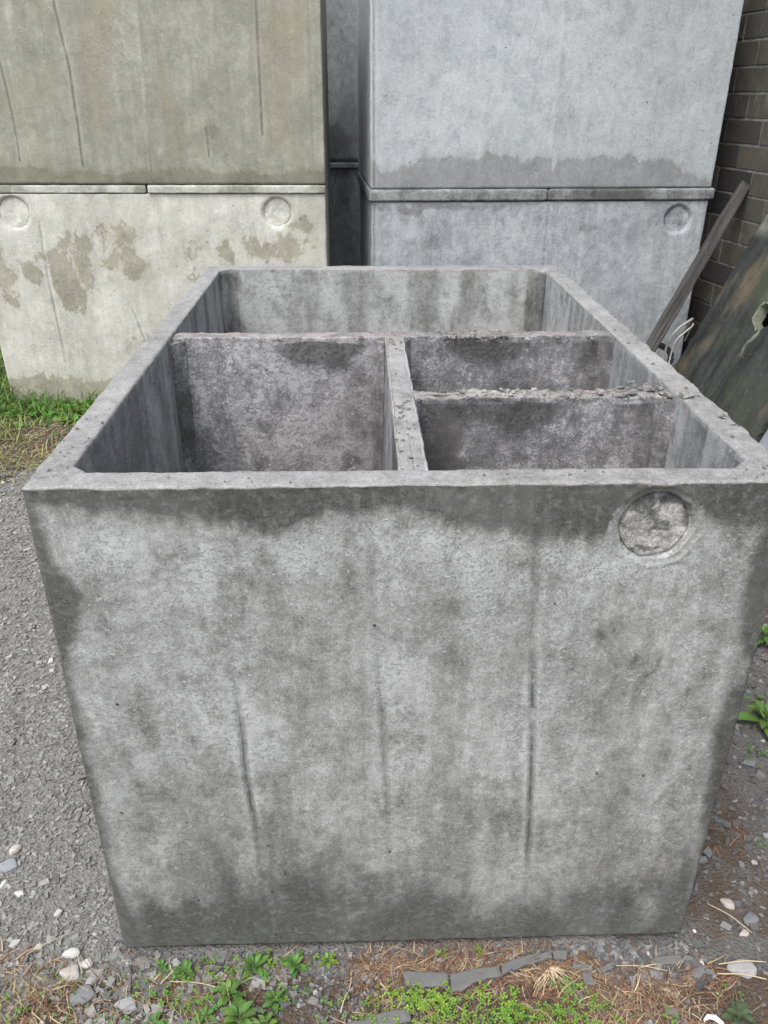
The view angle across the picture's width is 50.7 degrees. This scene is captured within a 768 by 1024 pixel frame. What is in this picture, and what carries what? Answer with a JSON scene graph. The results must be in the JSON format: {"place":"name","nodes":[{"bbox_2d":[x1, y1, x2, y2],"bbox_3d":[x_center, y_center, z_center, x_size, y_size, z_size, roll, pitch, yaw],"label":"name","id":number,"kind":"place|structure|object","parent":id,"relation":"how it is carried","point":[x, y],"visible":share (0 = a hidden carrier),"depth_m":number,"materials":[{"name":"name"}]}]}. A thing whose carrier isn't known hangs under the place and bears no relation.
{"place":"outdoors","nodes":[
{"label":"outdoors","id":0,"kind":"place"},
{"bbox_2d":[0,351,767,1023],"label":"ground","id":1,"kind":"structure","parent":0,"point":[712,927],"depth_m":1.84,"materials":[{"name":"grey gravel"}]},
{"bbox_2d":[0,880,8,888],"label":"stone","id":2,"kind":"object","parent":1,"relation":"on","point":[3,883],"visible":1,"depth_m":1.84,"materials":[{"name":"white stone"}]},
{"bbox_2d":[0,858,18,872],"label":"stone","id":3,"kind":"object","parent":1,"relation":"on","point":[8,865],"visible":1,"depth_m":1.89,"materials":[{"name":"grey stone"}]},
{"bbox_2d":[9,844,21,854],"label":"stone","id":4,"kind":"object","parent":1,"relation":"on","point":[16,848],"visible":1,"depth_m":1.92,"materials":[{"name":"beige stone"}]},
{"bbox_2d":[14,890,23,896],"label":"stone","id":5,"kind":"object","parent":1,"relation":"on","point":[18,893],"visible":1,"depth_m":1.82,"materials":[{"name":"white stone"}]},
{"bbox_2d":[34,943,41,949],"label":"stone","id":6,"kind":"object","parent":1,"relation":"on","point":[37,945],"visible":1,"depth_m":1.71,"materials":[{"name":"beige stone"}]},
{"bbox_2d":[26,930,76,954],"bbox_3d":[-0.702,0.908,1.713,0.104,0.010,0.002,-18,32,-31],"label":"dry stalk","id":7,"kind":"object","parent":1,"relation":"on","point":[50,941],"visible":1,"depth_m":1.71,"materials":[{"name":"beige plant"}]},
{"bbox_2d":[54,908,62,917],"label":"stone","id":8,"kind":"object","parent":1,"relation":"on","point":[58,912],"visible":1,"depth_m":1.78,"materials":[{"name":"white stone"}]},
{"bbox_2d":[59,964,79,980],"bbox_3d":[-0.644,0.948,1.665,0.043,0.022,0.032,-2,28,-5],"label":"stone","id":9,"kind":"object","parent":1,"relation":"on","point":[71,972],"visible":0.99,"depth_m":1.66,"materials":[{"name":"beige stone"}]},
{"bbox_2d":[62,947,80,957],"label":"stone","id":10,"kind":"object","parent":1,"relation":"on","point":[72,952],"visible":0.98,"depth_m":1.70,"materials":[{"name":"white stone"}]},
{"bbox_2d":[69,984,95,1004],"bbox_3d":[-0.605,0.968,1.624,0.051,0.013,0.040,-14,31,-25],"label":"stone","id":11,"kind":"object","parent":1,"relation":"on","point":[86,995],"visible":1,"depth_m":1.62,"materials":[{"name":"grey stone"}]},
{"bbox_2d":[79,957,92,968],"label":"stone","id":12,"kind":"object","parent":1,"relation":"on","point":[83,965],"visible":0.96,"depth_m":1.68,"materials":[{"name":"white stone"}]},
{"bbox_2d":[85,976,93,985],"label":"stone","id":13,"kind":"object","parent":1,"relation":"on","point":[90,980],"visible":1,"depth_m":1.65,"materials":[{"name":"white stone"}]},
{"bbox_2d":[114,996,136,1012],"bbox_3d":[-0.513,0.978,1.605,0.043,0.014,0.031,-10,29,-19],"label":"stone","id":14,"kind":"object","parent":1,"relation":"on","point":[125,1002],"visible":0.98,"depth_m":1.60,"materials":[{"name":"grey stone"}]},
{"bbox_2d":[142,1010,168,1023],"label":"weed plant","id":15,"kind":"object","parent":1,"relation":"on","point":[155,1018],"visible":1,"depth_m":1.56,"materials":[{"name":"green plant"}]},
{"bbox_2d":[156,959,168,973],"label":"weed plant","id":16,"kind":"object","parent":1,"relation":"on","point":[160,962],"visible":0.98,"depth_m":1.68,"materials":[{"name":"green plant"}]},
{"bbox_2d":[0,175,331,403],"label":"septic tank","id":17,"kind":"object","parent":1,"relation":"on","point":[94,288],"visible":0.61,"depth_m":4.31,"materials":[{"name":"beige concrete"}]},
{"bbox_2d":[0,184,149,192],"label":"concrete lid","id":18,"kind":"object","parent":17,"relation":"on","point":[71,188],"visible":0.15,"depth_m":4.13,"materials":[{"name":"grey concrete"}]},
{"bbox_2d":[147,167,329,193],"bbox_3d":[-0.778,-1.932,4.690,0.910,0.041,1.214,-1,27,-2],"label":"concrete lid","id":19,"kind":"object","parent":17,"relation":"on","point":[239,188],"visible":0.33,"depth_m":4.16,"materials":[{"name":"grey concrete"}]},
{"bbox_2d":[0,0,329,184],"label":"septic tank","id":20,"kind":"object","parent":19,"relation":"on","point":[114,92],"visible":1,"depth_m":3.95,"materials":[{"name":"beige concrete"}]},
{"bbox_2d":[171,959,194,981],"bbox_3d":[-0.412,0.945,1.659,0.046,0.030,0.055,-11,29,-20],"label":"weed plant","id":21,"kind":"object","parent":1,"relation":"on","point":[185,965],"visible":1,"depth_m":1.66,"materials":[{"name":"green plant"}]},
{"bbox_2d":[191,1005,215,1023],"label":"weed plant","id":22,"kind":"object","parent":1,"relation":"on","point":[210,1010],"visible":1,"depth_m":1.58,"materials":[{"name":"green plant"}]},
{"bbox_2d":[216,976,242,1007],"bbox_3d":[-0.310,0.960,1.624,0.052,0.036,0.064,-5,28,-11],"label":"weed plant","id":23,"kind":"object","parent":1,"relation":"on","point":[230,983],"visible":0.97,"depth_m":1.62,"materials":[{"name":"green plant"}]},
{"bbox_2d":[221,996,259,1023],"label":"weed plant","id":24,"kind":"object","parent":1,"relation":"on","point":[231,1012],"visible":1,"depth_m":1.57,"materials":[{"name":"green plant"}]},
{"bbox_2d":[241,952,268,978],"bbox_3d":[-0.265,0.935,1.675,0.058,0.033,0.056,-1,27,-3],"label":"weed plant","id":25,"kind":"object","parent":1,"relation":"on","point":[257,960],"visible":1,"depth_m":1.67,"materials":[{"name":"green plant"}]},
{"bbox_2d":[257,1011,279,1023],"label":"weed plant","id":26,"kind":"object","parent":1,"relation":"on","point":[269,1015],"visible":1,"depth_m":1.57,"materials":[{"name":"green plant"}]},
{"bbox_2d":[262,989,288,1013],"bbox_3d":[-0.219,0.969,1.612,0.047,0.030,0.042,12,30,21],"label":"weed plant","id":27,"kind":"object","parent":1,"relation":"on","point":[280,995],"visible":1,"depth_m":1.61,"materials":[{"name":"green plant"}]},
{"bbox_2d":[279,950,309,977],"bbox_3d":[-0.185,0.933,1.677,0.050,0.032,0.057,-15,31,-27],"label":"weed plant","id":28,"kind":"object","parent":1,"relation":"on","point":[297,958],"visible":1,"depth_m":1.67,"materials":[{"name":"green plant"}]},
{"bbox_2d":[299,987,312,997],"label":"weed plant","id":29,"kind":"object","parent":1,"relation":"on","point":[305,989],"visible":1,"depth_m":1.63,"materials":[{"name":"green plant"}]},
{"bbox_2d":[0,346,649,1023],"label":"grass","id":30,"kind":"structure","parent":1,"relation":"on","point":[4,396],"depth_m":4.28,"materials":[{"name":"green plant"}]},
{"bbox_2d":[318,952,338,968],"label":"weed plant","id":31,"kind":"object","parent":1,"relation":"on","point":[324,958],"visible":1,"depth_m":1.69,"materials":[{"name":"green plant"}]},
{"bbox_2d":[330,168,359,265],"bbox_3d":[-0.615,-2.176,6.444,1.754,1.123,1.203,0,27,0],"label":"septic tank","id":32,"kind":"object","parent":1,"relation":"on","point":[344,191],"visible":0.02,"depth_m":5.80,"materials":[{"name":"concrete"}]},
{"bbox_2d":[330,162,357,168],"bbox_3d":[-0.602,-2.687,6.167,1.772,0.041,1.223,0,27,0],"label":"concrete lid","id":33,"kind":"object","parent":32,"relation":"on","point":[351,165],"visible":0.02,"depth_m":5.62,"materials":[{"name":"grey concrete"}]},
{"bbox_2d":[326,0,357,161],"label":"septic tank","id":34,"kind":"object","parent":33,"relation":"on","point":[341,17],"visible":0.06,"depth_m":5.39,"materials":[{"name":"concrete"}]},
{"bbox_2d":[346,1007,410,1023],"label":"mortar strip","id":35,"kind":"object","parent":1,"relation":"on","point":[404,1016],"visible":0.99,"depth_m":1.58,"materials":[{"name":"grey concrete"}]},
{"bbox_2d":[0,398,766,1023],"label":"ground cover","id":36,"kind":"object","parent":1,"relation":"on","point":[466,1018],"visible":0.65,"depth_m":1.61,"materials":[{"name":"green plant"}]},
{"bbox_2d":[0,395,767,1023],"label":"dry straw","id":37,"kind":"object","parent":1,"relation":"on","point":[528,977],"visible":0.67,"depth_m":1.65,"materials":[{"name":"beige plant"}]},
{"bbox_2d":[170,981,215,986],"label":"dry stalk","id":38,"kind":"object","parent":37,"relation":"on","point":[193,982],"visible":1,"depth_m":1.64,"materials":[{"name":"beige plant"}]},
{"bbox_2d":[450,965,501,994],"bbox_3d":[0.187,0.955,1.654,0.111,0.019,0.039,-6,28,-11],"label":"stone","id":39,"kind":"object","parent":37,"relation":"on","point":[461,981],"visible":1,"depth_m":1.65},
{"bbox_2d":[533,965,571,996],"bbox_3d":[0.350,0.956,1.648,0.084,0.013,0.058,-23,35,-37],"label":"dried tuft","id":40,"kind":"object","parent":37,"relation":"on","point":[553,969],"visible":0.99,"depth_m":1.65,"materials":[{"name":"beige plant"}]},
{"bbox_2d":[552,950,567,961],"bbox_3d":[0.370,0.932,1.699,0.032,0.019,0.021,0,27,0],"label":"mortar strip","id":41,"kind":"object","parent":37,"relation":"on","point":[560,955],"visible":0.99,"depth_m":1.69,"materials":[{"name":"grey concrete"}]},
{"bbox_2d":[571,963,592,971],"bbox_3d":[0.410,0.948,1.679,0.043,0.017,0.016,2,27,2],"label":"mortar strip","id":42,"kind":"object","parent":37,"relation":"on","point":[582,966],"visible":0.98,"depth_m":1.68,"materials":[{"name":"grey concrete"}]},
{"bbox_2d":[22,265,767,947],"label":"septic tank","id":43,"kind":"object","parent":1,"relation":"on","point":[360,677],"visible":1,"depth_m":1.47,"materials":[{"name":"concrete"}]},
{"bbox_2d":[47,329,767,482],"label":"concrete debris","id":44,"kind":"object","parent":43,"relation":"on","point":[409,428],"visible":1,"depth_m":1.43,"materials":[{"name":"grey concrete"}]},
{"bbox_2d":[679,390,695,398],"bbox_3d":[0.585,-0.227,1.562,0.026,0.011,0.029,-1,27,-2],"label":"mortar chip","id":45,"kind":"object","parent":43,"relation":"on","point":[687,394],"visible":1,"depth_m":1.56,"materials":[{"name":"grey concrete"}]},
{"bbox_2d":[718,412,727,418],"bbox_3d":[0.613,-0.174,1.464,0.018,0.009,0.015,-5,28,-11],"label":"mortar chip","id":46,"kind":"object","parent":43,"relation":"on","point":[723,415],"visible":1,"depth_m":1.46,"materials":[{"name":"grey concrete"}]},
{"bbox_2d":[403,971,448,990],"bbox_3d":[0.085,0.955,1.650,0.092,0.020,0.033,0,27,0],"label":"mortar strip","id":47,"kind":"object","parent":1,"relation":"on","point":[430,980],"visible":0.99,"depth_m":1.64,"materials":[{"name":"grey concrete"}]},
{"bbox_2d":[501,950,552,976],"bbox_3d":[0.295,0.937,1.684,0.117,0.019,0.022,-8,29,-16],"label":"stone","id":48,"kind":"object","parent":1,"relation":"on","point":[517,964],"visible":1,"depth_m":1.68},
{"bbox_2d":[359,184,707,367],"bbox_3d":[0.810,-1.479,5.166,1.868,1.075,1.184,-2,28,-4],"label":"septic tank","id":49,"kind":"object","parent":1,"relation":"on","point":[627,263],"visible":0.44,"depth_m":4.50,"materials":[{"name":"grey concrete"}]},
{"bbox_2d":[357,170,547,201],"bbox_3d":[0.353,-1.969,4.867,0.969,0.064,1.204,-2,28,-4],"label":"concrete lid","id":50,"kind":"object","parent":49,"relation":"on","point":[453,195],"visible":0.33,"depth_m":4.34,"materials":[{"name":"grey concrete"}]},
{"bbox_2d":[357,0,743,188],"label":"septic tank","id":51,"kind":"object","parent":50,"relation":"on","point":[472,94],"visible":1,"depth_m":4.16,"materials":[{"name":"grey concrete"}]},
{"bbox_2d":[546,188,714,200],"bbox_3d":[1.301,-2.003,4.940,0.933,0.064,1.204,-2,28,-4],"label":"concrete lid","id":52,"kind":"object","parent":49,"relation":"on","point":[579,194],"visible":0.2,"depth_m":4.41,"materials":[{"name":"grey concrete"}]},
{"bbox_2d":[581,971,594,986],"bbox_3d":[0.417,0.957,1.658,0.023,0.016,0.028,0,27,0],"label":"mortar strip","id":53,"kind":"object","parent":1,"relation":"on","point":[588,979],"visible":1,"depth_m":1.65,"materials":[{"name":"grey concrete"}]},
{"bbox_2d":[596,961,616,974],"bbox_3d":[0.462,0.949,1.681,0.046,0.017,0.012,-11,30,-21],"label":"mortar strip","id":54,"kind":"object","parent":1,"relation":"on","point":[606,968],"visible":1,"depth_m":1.68,"materials":[{"name":"grey concrete"}]},
{"bbox_2d":[616,965,667,970],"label":"dry stalk","id":55,"kind":"object","parent":1,"relation":"on","point":[640,965],"visible":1,"depth_m":1.67,"materials":[{"name":"beige plant"}]},
{"bbox_2d":[658,343,673,364],"bbox_3d":[1.473,-0.729,4.463,0.202,0.395,0.132,0,27,0],"label":"rubber ring","id":56,"kind":"object","parent":1,"relation":"on","point":[662,346],"visible":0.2,"depth_m":4.40,"materials":[{"name":"grey rubber"}]},
{"bbox_2d":[653,954,682,965],"bbox_3d":[0.595,0.940,1.696,0.061,0.014,0.020,-3,28,-5],"label":"stone","id":57,"kind":"object","parent":1,"relation":"on","point":[669,959],"visible":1,"depth_m":1.69,"materials":[{"name":"grey stone"}]},
{"bbox_2d":[662,318,693,359],"bbox_3d":[1.564,-0.780,4.414,0.095,0.536,0.493,19,33,32],"label":"hose","id":58,"kind":"object","parent":1,"relation":"on","point":[689,321],"visible":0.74,"depth_m":4.31,"materials":[{"name":"grey plastic"}]},
{"bbox_2d":[668,323,693,363],"bbox_3d":[1.603,-0.775,4.432,0.075,0.509,0.452,16,32,28],"label":"hose","id":59,"kind":"object","parent":1,"relation":"on","point":[684,332],"visible":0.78,"depth_m":4.33,"materials":[{"name":"grey plastic"}]},
{"bbox_2d":[646,180,749,351],"bbox_3d":[1.527,-1.081,4.279,0.079,1.694,0.059,32,-9,5],"label":"timber post","id":60,"kind":"object","parent":1,"relation":"on","point":[688,281],"visible":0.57,"depth_m":4.29,"materials":[{"name":"grey wood"}]},
{"bbox_2d":[703,1014,723,1023],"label":"torn scrap","id":61,"kind":"object","parent":1,"relation":"on","point":[717,1019],"visible":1,"depth_m":1.58,"materials":[{"name":"white paper"}]},
{"bbox_2d":[674,215,767,442],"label":"concrete slab","id":62,"kind":"object","parent":1,"relation":"on","point":[722,363],"depth_m":4.21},
{"bbox_2d":[681,0,767,355],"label":"brick wall","id":63,"kind":"structure","parent":1,"relation":"on","point":[742,152],"depth_m":4.43,"materials":[{"name":"brown brick"}]},
{"bbox_2d":[720,898,734,909],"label":"stone","id":64,"kind":"object","parent":1,"relation":"on","point":[727,903],"visible":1,"depth_m":1.81,"materials":[{"name":"stone"}]},
{"bbox_2d":[707,903,751,932],"bbox_3d":[0.756,0.885,1.772,0.004,0.008,0.101,-24,36,-39],"label":"dry stalk","id":65,"kind":"object","parent":1,"relation":"on","point":[729,915],"visible":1,"depth_m":1.77,"materials":[{"name":"beige plant"}]},
{"bbox_2d":[721,999,756,1023],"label":"weed plant","id":66,"kind":"object","parent":1,"relation":"on","point":[738,1008],"visible":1,"depth_m":1.59,"materials":[{"name":"green plant"}]},
{"bbox_2d":[726,959,756,978],"bbox_3d":[0.742,0.948,1.682,0.063,0.017,0.041,-2,28,-5],"label":"stone","id":67,"kind":"object","parent":1,"relation":"on","point":[744,967],"visible":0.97,"depth_m":1.68,"materials":[{"name":"white stone"}]},
{"bbox_2d":[719,960,764,964],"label":"dry stalk","id":68,"kind":"object","parent":67,"relation":"on","point":[741,961],"visible":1,"depth_m":1.68,"materials":[{"name":"beige plant"}]},
{"bbox_2d":[717,973,766,979],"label":"dry stalk","id":69,"kind":"object","parent":1,"relation":"on","point":[743,974],"visible":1,"depth_m":1.65,"materials":[{"name":"beige plant"}]},
{"bbox_2d":[739,929,748,936],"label":"stone","id":70,"kind":"object","parent":1,"relation":"on","point":[744,932],"visible":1,"depth_m":1.75,"materials":[{"name":"stone"}]},
{"bbox_2d":[742,911,758,923],"bbox_3d":[0.804,0.894,1.779,0.038,0.012,0.029,-20,34,-33],"label":"stone","id":71,"kind":"object","parent":1,"relation":"on","point":[749,917],"visible":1,"depth_m":1.78,"materials":[{"name":"grey stone"}]},
{"bbox_2d":[738,700,767,735],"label":"weed plant","id":72,"kind":"object","parent":1,"relation":"on","point":[760,708],"visible":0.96,"depth_m":2.30,"materials":[{"name":"green plant"}]},
{"bbox_2d":[758,624,767,644],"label":"weed plant","id":73,"kind":"object","parent":1,"relation":"on","point":[764,631],"visible":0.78,"depth_m":2.66,"materials":[{"name":"green plant"}]},
{"bbox_2d":[759,430,767,450],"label":"pale board","id":74,"kind":"object","parent":1,"relation":"on","point":[764,440],"visible":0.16,"depth_m":3.85,"materials":[{"name":"grey wood"}]}
]}

